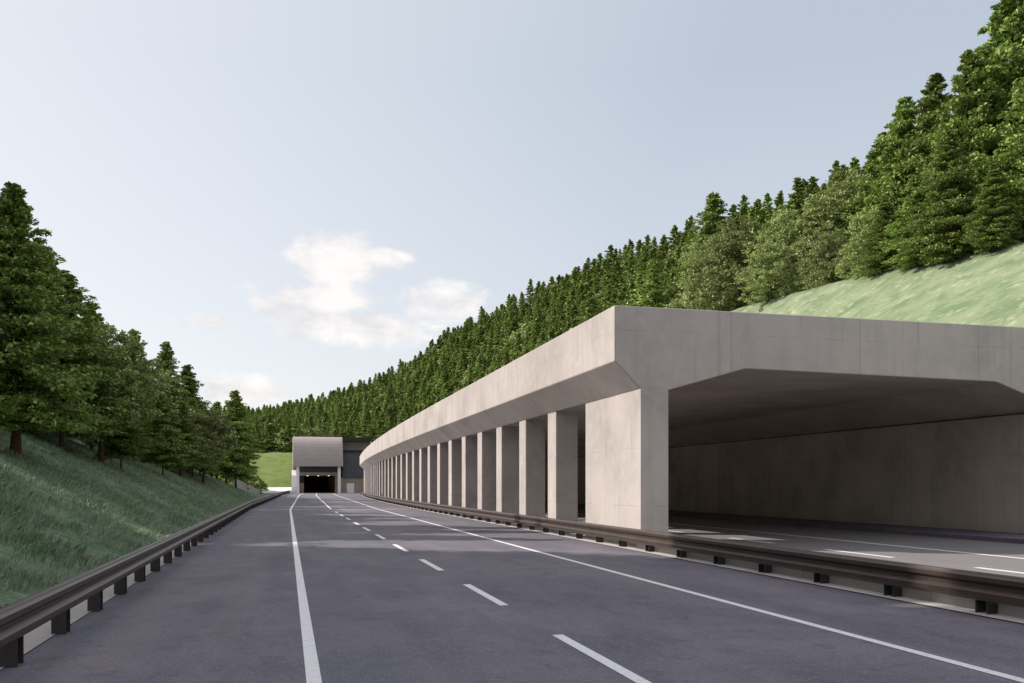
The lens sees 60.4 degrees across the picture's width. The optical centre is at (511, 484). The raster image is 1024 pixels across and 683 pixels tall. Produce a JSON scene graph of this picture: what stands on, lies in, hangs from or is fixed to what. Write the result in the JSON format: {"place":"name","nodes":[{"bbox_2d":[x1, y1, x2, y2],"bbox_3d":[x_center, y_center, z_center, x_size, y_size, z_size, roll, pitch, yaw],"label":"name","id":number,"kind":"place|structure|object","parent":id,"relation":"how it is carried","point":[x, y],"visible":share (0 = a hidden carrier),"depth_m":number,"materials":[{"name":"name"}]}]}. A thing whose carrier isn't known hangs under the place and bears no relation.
{"place":"outdoors","nodes":[
{"label":"outdoors","id":0,"kind":"place"},
{"bbox_2d":[0,420,264,606],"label":"bank terrain","id":1,"kind":"structure","parent":0,"point":[10,596],"depth_m":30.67,"materials":[{"name":"green plant"}]},
{"bbox_2d":[0,303,24,350],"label":"broadleaf tree","id":2,"kind":"object","parent":1,"relation":"on","point":[5,328],"visible":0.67,"depth_m":37.76,"materials":[{"name":"green plant"}]},
{"bbox_2d":[0,181,113,454],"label":"conifer tree","id":3,"kind":"object","parent":1,"relation":"on","point":[25,400],"visible":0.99,"depth_m":38.76,"materials":[{"name":"green plant"}]},
{"bbox_2d":[23,244,105,434],"bbox_3d":[-33.855,-10.420,62.903,8.802,13.812,10.082,0,0,7],"label":"conifer tree","id":4,"kind":"object","parent":1,"relation":"on","point":[48,248],"visible":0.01,"depth_m":62.66,"materials":[{"name":"green plant"}]},
{"bbox_2d":[0,269,142,450],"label":"conifer tree","id":5,"kind":"object","parent":1,"relation":"on","point":[73,296],"visible":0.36,"depth_m":56.81,"materials":[{"name":"green plant"}]},
{"bbox_2d":[51,303,148,449],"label":"conifer tree","id":6,"kind":"object","parent":1,"relation":"on","point":[94,315],"visible":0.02,"depth_m":69.87,"materials":[{"name":"green plant"}]},
{"bbox_2d":[48,316,181,464],"bbox_3d":[-28.277,-6.432,61.255,9.779,10.279,9.282,0,0,-11],"label":"broadleaf tree","id":7,"kind":"object","parent":1,"relation":"on","point":[142,371],"visible":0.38,"depth_m":60.51,"materials":[{"name":"green plant"}]},
{"bbox_2d":[84,383,161,468],"bbox_3d":[-28.099,-4.362,63.079,5.287,7.002,4.822,0,0,14],"label":"conifer tree","id":8,"kind":"object","parent":1,"relation":"on","point":[126,443],"visible":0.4,"depth_m":62.56,"materials":[{"name":"green plant"}]},
{"bbox_2d":[112,328,164,458],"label":"conifer tree","id":9,"kind":"object","parent":1,"relation":"on","point":[136,337],"visible":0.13,"depth_m":83.66,"materials":[{"name":"green plant"}]},
{"bbox_2d":[135,380,159,456],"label":"conifer tree","id":10,"kind":"object","parent":1,"relation":"on","point":[149,405],"visible":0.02,"depth_m":91.65,"materials":[{"name":"green plant"}]},
{"bbox_2d":[132,395,197,474],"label":"conifer tree","id":11,"kind":"object","parent":1,"relation":"on","point":[163,454],"visible":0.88,"depth_m":74.54,"materials":[{"name":"green plant"}]},
{"bbox_2d":[151,341,197,453],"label":"conifer tree","id":12,"kind":"object","parent":1,"relation":"on","point":[166,354],"visible":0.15,"depth_m":96.55,"materials":[{"name":"green plant"}]},
{"bbox_2d":[149,400,212,475],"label":"conifer tree","id":13,"kind":"object","parent":1,"relation":"on","point":[180,409],"visible":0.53,"depth_m":89.81,"materials":[{"name":"green plant"}]},
{"bbox_2d":[178,400,211,473],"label":"conifer tree","id":14,"kind":"object","parent":1,"relation":"on","point":[194,466],"depth_m":103.46,"materials":[{"name":"green plant"}]},
{"bbox_2d":[172,364,221,473],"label":"conifer tree","id":15,"kind":"object","parent":1,"relation":"on","point":[191,384],"visible":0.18,"depth_m":105.60,"materials":[{"name":"green plant"}]},
{"bbox_2d":[187,397,213,476],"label":"conifer tree","id":16,"kind":"object","parent":1,"relation":"on","point":[192,402],"visible":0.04,"depth_m":98.47,"materials":[{"name":"green plant"}]},
{"bbox_2d":[168,403,243,483],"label":"broadleaf tree","id":17,"kind":"object","parent":1,"relation":"on","point":[219,427],"visible":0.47,"depth_m":95.47,"materials":[{"name":"green plant"}]},
{"bbox_2d":[185,408,226,476],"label":"conifer tree","id":18,"kind":"object","parent":1,"relation":"on","point":[210,470],"visible":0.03,"depth_m":110.02,"materials":[{"name":"green plant"}]},
{"bbox_2d":[203,407,228,472],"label":"conifer tree","id":19,"kind":"object","parent":1,"relation":"on","point":[218,468],"visible":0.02,"depth_m":115.93,"materials":[{"name":"green plant"}]},
{"bbox_2d":[212,401,222,418],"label":"conifer tree","id":20,"kind":"object","parent":1,"relation":"on","point":[216,405],"visible":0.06,"depth_m":137.68,"materials":[{"name":"green plant"}]},
{"bbox_2d":[209,473,233,483],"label":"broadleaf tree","id":21,"kind":"object","parent":1,"relation":"on","point":[228,481],"visible":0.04,"depth_m":158.23,"materials":[{"name":"green plant"}]},
{"bbox_2d":[224,473,252,489],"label":"conifer tree","id":22,"kind":"object","parent":1,"relation":"on","point":[245,481],"visible":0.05,"depth_m":164.31,"materials":[{"name":"green plant"}]},
{"bbox_2d":[214,390,265,487],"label":"conifer tree","id":23,"kind":"object","parent":1,"relation":"on","point":[237,467],"visible":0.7,"depth_m":121.24,"materials":[{"name":"green plant"}]},
{"bbox_2d":[233,479,259,494],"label":"wing wall","id":24,"kind":"structure","parent":1,"relation":"on","point":[242,485],"depth_m":162.45,"materials":[{"name":"concrete"}]},
{"bbox_2d":[341,437,372,492],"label":"service building","id":25,"kind":"structure","parent":0,"point":[352,473],"depth_m":231.02,"materials":[{"name":"stone"}]},
{"bbox_2d":[347,483,353,492],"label":"door","id":26,"kind":"structure","parent":25,"relation":"in","point":[350,486],"depth_m":230.93,"materials":[{"name":"white paint"}]},
{"bbox_2d":[0,0,1017,411],"label":"sky","id":27,"kind":"structure","parent":0,"point":[298,198],"materials":[{"name":"blue"}]},
{"bbox_2d":[0,491,1023,682],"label":"road","id":28,"kind":"structure","parent":0,"point":[318,587],"depth_m":13.64,"materials":[{"name":"grey asphalt"}]},
{"bbox_2d":[0,492,291,669],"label":"verge strip","id":29,"kind":"object","parent":28,"relation":"on","point":[34,638],"visible":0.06,"depth_m":13.97,"materials":[{"name":"concrete"}]},
{"bbox_2d":[0,490,290,667],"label":"guardrail","id":30,"kind":"object","parent":29,"relation":"on","point":[54,604],"visible":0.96,"depth_m":13.61,"materials":[{"name":"metal"}]},
{"bbox_2d":[262,487,290,492],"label":"wall","id":31,"kind":"structure","parent":29,"relation":"on","point":[275,489],"depth_m":223.56,"materials":[{"name":"white paint"}]},
{"bbox_2d":[292,437,342,492],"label":"tunnel portal","id":32,"kind":"object","parent":28,"relation":"on","point":[317,456],"visible":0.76,"depth_m":228.32,"materials":[{"name":"white paint"}]},
{"bbox_2d":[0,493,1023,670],"bbox_3d":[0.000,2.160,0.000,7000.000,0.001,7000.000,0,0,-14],"label":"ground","id":33,"kind":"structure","parent":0,"point":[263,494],"depth_m":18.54,"materials":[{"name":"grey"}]},
{"bbox_2d":[248,473,262,493],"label":"shrub","id":34,"kind":"object","parent":33,"relation":"on","point":[254,484],"visible":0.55,"depth_m":204.62,"materials":[{"name":"green plant"}]},
{"bbox_2d":[257,481,268,493],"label":"shrub","id":35,"kind":"object","parent":33,"relation":"on","point":[263,485],"visible":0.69,"depth_m":221.69,"materials":[{"name":"green plant"}]},
{"bbox_2d":[214,242,1023,491],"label":"meadow terrain","id":36,"kind":"structure","parent":0,"point":[985,287],"depth_m":52.56,"materials":[{"name":"green plant"}]},
{"bbox_2d":[541,326,555,343],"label":"conifer tree","id":37,"kind":"object","parent":36,"relation":"on","point":[550,333],"visible":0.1,"depth_m":142.12,"materials":[{"name":"green plant"}]},
{"bbox_2d":[569,290,599,329],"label":"conifer tree","id":38,"kind":"object","parent":36,"relation":"on","point":[590,308],"visible":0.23,"depth_m":122.46,"materials":[{"name":"green plant"}]},
{"bbox_2d":[622,280,636,305],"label":"conifer tree","id":39,"kind":"object","parent":36,"relation":"on","point":[630,287],"visible":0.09,"depth_m":114.26,"materials":[{"name":"green plant"}]},
{"bbox_2d":[625,270,650,306],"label":"conifer tree","id":40,"kind":"object","parent":36,"relation":"on","point":[639,281],"visible":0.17,"depth_m":108.71,"materials":[{"name":"green plant"}]},
{"bbox_2d":[633,258,677,307],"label":"conifer tree","id":41,"kind":"object","parent":36,"relation":"on","point":[656,295],"visible":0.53,"depth_m":99.22,"materials":[{"name":"green plant"}]},
{"bbox_2d":[662,236,744,309],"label":"broadleaf tree","id":42,"kind":"object","parent":36,"relation":"on","point":[691,287],"visible":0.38,"depth_m":90.96,"materials":[{"name":"green plant"}]},
{"bbox_2d":[687,215,787,310],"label":"broadleaf tree","id":43,"kind":"object","parent":36,"relation":"on","point":[723,275],"visible":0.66,"depth_m":82.94,"materials":[{"name":"green plant"}]},
{"bbox_2d":[733,234,799,306],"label":"broadleaf tree","id":44,"kind":"object","parent":36,"relation":"on","point":[771,254],"visible":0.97,"depth_m":73.52,"materials":[{"name":"green plant"}]},
{"bbox_2d":[794,226,850,289],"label":"broadleaf tree","id":45,"kind":"object","parent":36,"relation":"on","point":[823,272],"visible":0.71,"depth_m":69.50,"materials":[{"name":"green plant"}]},
{"bbox_2d":[834,206,894,279],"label":"broadleaf tree","id":46,"kind":"object","parent":36,"relation":"on","point":[861,220],"visible":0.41,"depth_m":63.87,"materials":[{"name":"green plant"}]},
{"bbox_2d":[843,199,902,277],"bbox_3d":[25.822,-17.095,61.381,4.398,5.536,4.130,0,0,-17],"label":"conifer tree","id":47,"kind":"object","parent":36,"relation":"on","point":[882,219],"visible":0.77,"depth_m":60.75,"materials":[{"name":"green plant"}]},
{"bbox_2d":[846,96,927,277],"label":"conifer tree","id":48,"kind":"object","parent":36,"relation":"on","point":[901,125],"visible":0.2,"depth_m":65.55,"materials":[{"name":"green plant"}]},
{"bbox_2d":[878,174,937,270],"bbox_3d":[25.920,-17.095,57.010,4.298,6.000,4.276,0,0,24],"label":"conifer tree","id":49,"kind":"object","parent":36,"relation":"on","point":[910,256],"visible":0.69,"depth_m":56.75,"materials":[{"name":"green plant"}]},
{"bbox_2d":[901,129,984,265],"bbox_3d":[27.374,-17.709,54.092,5.286,8.374,5.628,0,0,-13],"label":"conifer tree","id":50,"kind":"object","parent":36,"relation":"on","point":[952,202],"visible":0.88,"depth_m":53.57,"materials":[{"name":"green plant"}]},
{"bbox_2d":[897,49,1020,267],"bbox_3d":[29.706,-21.006,57.654,8.565,15.414,8.388,0,0,11],"label":"conifer tree","id":51,"kind":"object","parent":36,"relation":"on","point":[968,82],"visible":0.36,"depth_m":57.12,"materials":[{"name":"green plant"}]},
{"bbox_2d":[958,163,1023,253],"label":"conifer tree","id":52,"kind":"object","parent":36,"relation":"on","point":[990,228],"visible":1,"depth_m":50.71,"materials":[{"name":"green plant"}]},
{"bbox_2d":[970,72,1023,247],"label":"conifer tree","id":53,"kind":"object","parent":36,"relation":"on","point":[1015,177],"visible":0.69,"depth_m":52.30,"materials":[{"name":"green plant"}]},
{"bbox_2d":[417,502,1023,576],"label":"gallery road","id":54,"kind":"structure","parent":0,"point":[1000,553],"depth_m":33.91,"materials":[{"name":"grey asphalt"}]},
{"bbox_2d":[360,305,1023,546],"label":"avalanche gallery","id":55,"kind":"object","parent":54,"relation":"on","point":[641,418],"visible":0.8,"depth_m":38.47,"materials":[{"name":"concrete"}]},
{"bbox_2d":[362,495,1023,622],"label":"kerb strip","id":56,"kind":"object","parent":54,"relation":"on","point":[963,609],"visible":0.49,"depth_m":19.58,"materials":[{"name":"concrete"}]},
{"bbox_2d":[361,492,1023,613],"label":"guardrail","id":57,"kind":"object","parent":56,"relation":"on","point":[980,588],"visible":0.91,"depth_m":18.91,"materials":[{"name":"metal"}]},
{"bbox_2d":[637,543,1023,617],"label":"kerb wall","id":58,"kind":"structure","parent":56,"relation":"on","point":[1010,610],"depth_m":17.51,"materials":[{"name":"concrete"}]},
{"bbox_3d":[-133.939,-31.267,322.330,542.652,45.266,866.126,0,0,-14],"label":"hill terrain","id":59,"kind":"structure","parent":0,"visible":0},
{"bbox_2d":[207,215,696,452],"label":"forest","id":60,"kind":"object","parent":59,"relation":"on","point":[468,353],"visible":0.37,"depth_m":272.60,"materials":[{"name":"green plant"}]},
{"bbox_2d":[563,303,581,331],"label":"conifer tree","id":61,"kind":"object","parent":59,"relation":"on","point":[573,308],"visible":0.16,"depth_m":179.66,"materials":[{"name":"green plant"}]},
{"bbox_2d":[599,289,613,312],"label":"conifer tree","id":62,"kind":"object","parent":59,"relation":"on","point":[608,298],"visible":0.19,"depth_m":149.63,"materials":[{"name":"green plant"}]},
{"bbox_2d":[611,288,618,306],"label":"conifer tree","id":63,"kind":"object","parent":59,"relation":"on","point":[615,293],"visible":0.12,"depth_m":151.38,"materials":[{"name":"green plant"}]},
{"bbox_2d":[611,277,625,297],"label":"conifer tree","id":64,"kind":"object","parent":59,"relation":"on","point":[621,281],"visible":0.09,"depth_m":158.91,"materials":[{"name":"green plant"}]},
{"bbox_2d":[614,283,627,303],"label":"conifer tree","id":65,"kind":"object","parent":59,"relation":"on","point":[623,287],"visible":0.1,"depth_m":148.39,"materials":[{"name":"green plant"}]},
{"bbox_2d":[632,251,647,281],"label":"conifer tree","id":66,"kind":"object","parent":59,"relation":"on","point":[644,260],"visible":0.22,"depth_m":177.66,"materials":[{"name":"green plant"}]},
{"bbox_2d":[631,245,649,276],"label":"conifer tree","id":67,"kind":"object","parent":59,"relation":"on","point":[645,248],"visible":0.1,"depth_m":181.65,"materials":[{"name":"green plant"}]},
{"bbox_2d":[645,247,662,271],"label":"conifer tree","id":68,"kind":"object","parent":59,"relation":"on","point":[653,254],"visible":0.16,"depth_m":170.82,"materials":[{"name":"green plant"}]},
{"bbox_2d":[649,273,668,305],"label":"conifer tree","id":69,"kind":"object","parent":59,"relation":"on","point":[665,277],"visible":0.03,"depth_m":126.71,"materials":[{"name":"green plant"}]},
{"bbox_2d":[662,258,674,283],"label":"conifer tree","id":70,"kind":"object","parent":59,"relation":"on","point":[669,263],"visible":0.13,"depth_m":129.94,"materials":[{"name":"green plant"}]},
{"bbox_2d":[662,249,675,261],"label":"broadleaf tree","id":71,"kind":"object","parent":59,"relation":"on","point":[670,254],"visible":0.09,"depth_m":177.78,"materials":[{"name":"green plant"}]},
{"bbox_2d":[666,270,676,296],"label":"conifer tree","id":72,"kind":"object","parent":59,"relation":"on","point":[672,276],"visible":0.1,"depth_m":115.35,"materials":[{"name":"green plant"}]},
{"bbox_2d":[665,280,688,308],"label":"broadleaf tree","id":73,"kind":"object","parent":59,"relation":"on","point":[673,290],"visible":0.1,"depth_m":103.37,"materials":[{"name":"green plant"}]},
{"bbox_2d":[674,246,680,267],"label":"conifer tree","id":74,"kind":"object","parent":59,"relation":"on","point":[677,254],"visible":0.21,"depth_m":157.45,"materials":[{"name":"green plant"}]},
{"bbox_2d":[679,235,684,256],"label":"conifer tree","id":75,"kind":"object","parent":59,"relation":"on","point":[682,239],"visible":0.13,"depth_m":177.93,"materials":[{"name":"green plant"}]},
{"bbox_2d":[680,233,696,262],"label":"conifer tree","id":76,"kind":"object","parent":59,"relation":"on","point":[690,235],"visible":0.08,"depth_m":156.85,"materials":[{"name":"green plant"}]},
{"bbox_2d":[666,191,749,308],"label":"conifer tree","id":77,"kind":"object","parent":59,"relation":"on","point":[711,219],"visible":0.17,"depth_m":103.06,"materials":[{"name":"green plant"}]},
{"bbox_2d":[725,204,736,223],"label":"conifer tree","id":78,"kind":"object","parent":59,"relation":"on","point":[733,209],"visible":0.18,"depth_m":171.14,"materials":[{"name":"green plant"}]},
{"bbox_2d":[732,212,747,240],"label":"conifer tree","id":79,"kind":"object","parent":59,"relation":"on","point":[737,222],"visible":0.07,"depth_m":126.28,"materials":[{"name":"green plant"}]},
{"bbox_2d":[734,201,748,228],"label":"conifer tree","id":80,"kind":"object","parent":59,"relation":"on","point":[744,212],"visible":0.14,"depth_m":155.06,"materials":[{"name":"green plant"}]},
{"bbox_2d":[735,194,749,218],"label":"conifer tree","id":81,"kind":"object","parent":59,"relation":"on","point":[743,198],"visible":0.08,"depth_m":169.51,"materials":[{"name":"green plant"}]},
{"bbox_2d":[746,206,755,231],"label":"conifer tree","id":82,"kind":"object","parent":59,"relation":"on","point":[751,211],"visible":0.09,"depth_m":146.76,"materials":[{"name":"green plant"}]},
{"bbox_2d":[747,202,764,228],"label":"conifer tree","id":83,"kind":"object","parent":59,"relation":"on","point":[756,206],"visible":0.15,"depth_m":150.76,"materials":[{"name":"green plant"}]},
{"bbox_2d":[751,215,761,260],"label":"conifer tree","id":84,"kind":"object","parent":59,"relation":"on","point":[755,219],"visible":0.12,"depth_m":113.51,"materials":[{"name":"green plant"}]},
{"bbox_2d":[759,193,774,223],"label":"conifer tree","id":85,"kind":"object","parent":59,"relation":"on","point":[768,200],"visible":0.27,"depth_m":150.35,"materials":[{"name":"green plant"}]},
{"bbox_2d":[762,208,772,230],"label":"conifer tree","id":86,"kind":"object","parent":59,"relation":"on","point":[769,214],"visible":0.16,"depth_m":136.39,"materials":[{"name":"green plant"}]},
{"bbox_2d":[772,190,789,215],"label":"conifer tree","id":87,"kind":"object","parent":59,"relation":"on","point":[780,198],"visible":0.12,"depth_m":139.89,"materials":[{"name":"green plant"}]},
{"bbox_2d":[736,194,847,301],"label":"broadleaf tree","id":88,"kind":"object","parent":59,"relation":"on","point":[799,229],"visible":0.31,"depth_m":78.56,"materials":[{"name":"green plant"}]},
{"bbox_2d":[781,177,810,226],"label":"conifer tree","id":89,"kind":"object","parent":59,"relation":"on","point":[799,194],"visible":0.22,"depth_m":115.33,"materials":[{"name":"green plant"}]},
{"bbox_2d":[796,178,808,198],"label":"conifer tree","id":90,"kind":"object","parent":59,"relation":"on","point":[805,182],"visible":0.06,"depth_m":148.68,"materials":[{"name":"green plant"}]},
{"bbox_2d":[804,176,820,197],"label":"conifer tree","id":91,"kind":"object","parent":59,"relation":"on","point":[812,180],"visible":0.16,"depth_m":141.13,"materials":[{"name":"green plant"}]},
{"bbox_2d":[812,187,827,213],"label":"conifer tree","id":92,"kind":"object","parent":59,"relation":"on","point":[817,189],"visible":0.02,"depth_m":123.76,"materials":[{"name":"green plant"}]},
{"bbox_2d":[781,169,870,281],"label":"broadleaf tree","id":93,"kind":"object","parent":59,"relation":"on","point":[841,190],"visible":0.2,"depth_m":78.75,"materials":[{"name":"green plant"}]},
{"bbox_2d":[825,160,840,188],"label":"conifer tree","id":94,"kind":"object","parent":59,"relation":"on","point":[836,163],"visible":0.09,"depth_m":139.76,"materials":[{"name":"green plant"}]},
{"bbox_2d":[828,167,839,195],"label":"conifer tree","id":95,"kind":"object","parent":59,"relation":"on","point":[834,173],"visible":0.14,"depth_m":133.06,"materials":[{"name":"green plant"}]},
{"bbox_2d":[830,164,850,228],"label":"conifer tree","id":96,"kind":"object","parent":59,"relation":"on","point":[843,169],"visible":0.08,"depth_m":113.28,"materials":[{"name":"green plant"}]},
{"bbox_2d":[848,157,861,175],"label":"conifer tree","id":97,"kind":"object","parent":59,"relation":"on","point":[854,162],"visible":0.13,"depth_m":129.14,"materials":[{"name":"green plant"}]},
{"bbox_2d":[849,165,862,180],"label":"conifer tree","id":98,"kind":"object","parent":59,"relation":"on","point":[857,167],"visible":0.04,"depth_m":125.04,"materials":[{"name":"green plant"}]},
{"bbox_2d":[859,160,871,180],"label":"conifer tree","id":99,"kind":"object","parent":59,"relation":"on","point":[863,170],"visible":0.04,"depth_m":116.88,"materials":[{"name":"green plant"}]},
{"bbox_2d":[830,131,901,277],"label":"conifer tree","id":100,"kind":"object","parent":59,"relation":"on","point":[858,201],"visible":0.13,"depth_m":71.70,"materials":[{"name":"green plant"}]},
{"bbox_2d":[870,72,955,248],"bbox_3d":[30.448,-21.539,63.524,9.322,16.845,8.915,0,0,4],"label":"conifer tree","id":101,"kind":"object","parent":59,"relation":"on","point":[933,98],"visible":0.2,"depth_m":63.31,"materials":[{"name":"green plant"}]},
{"bbox_2d":[906,0,1023,243],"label":"conifer tree","id":102,"kind":"object","parent":59,"relation":"on","point":[1006,19],"visible":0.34,"depth_m":57.34,"materials":[{"name":"green plant"}]},
{"bbox_2d":[977,42,1011,121],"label":"conifer tree","id":103,"kind":"object","parent":59,"relation":"on","point":[987,63],"depth_m":67.82,"materials":[{"name":"green plant"}]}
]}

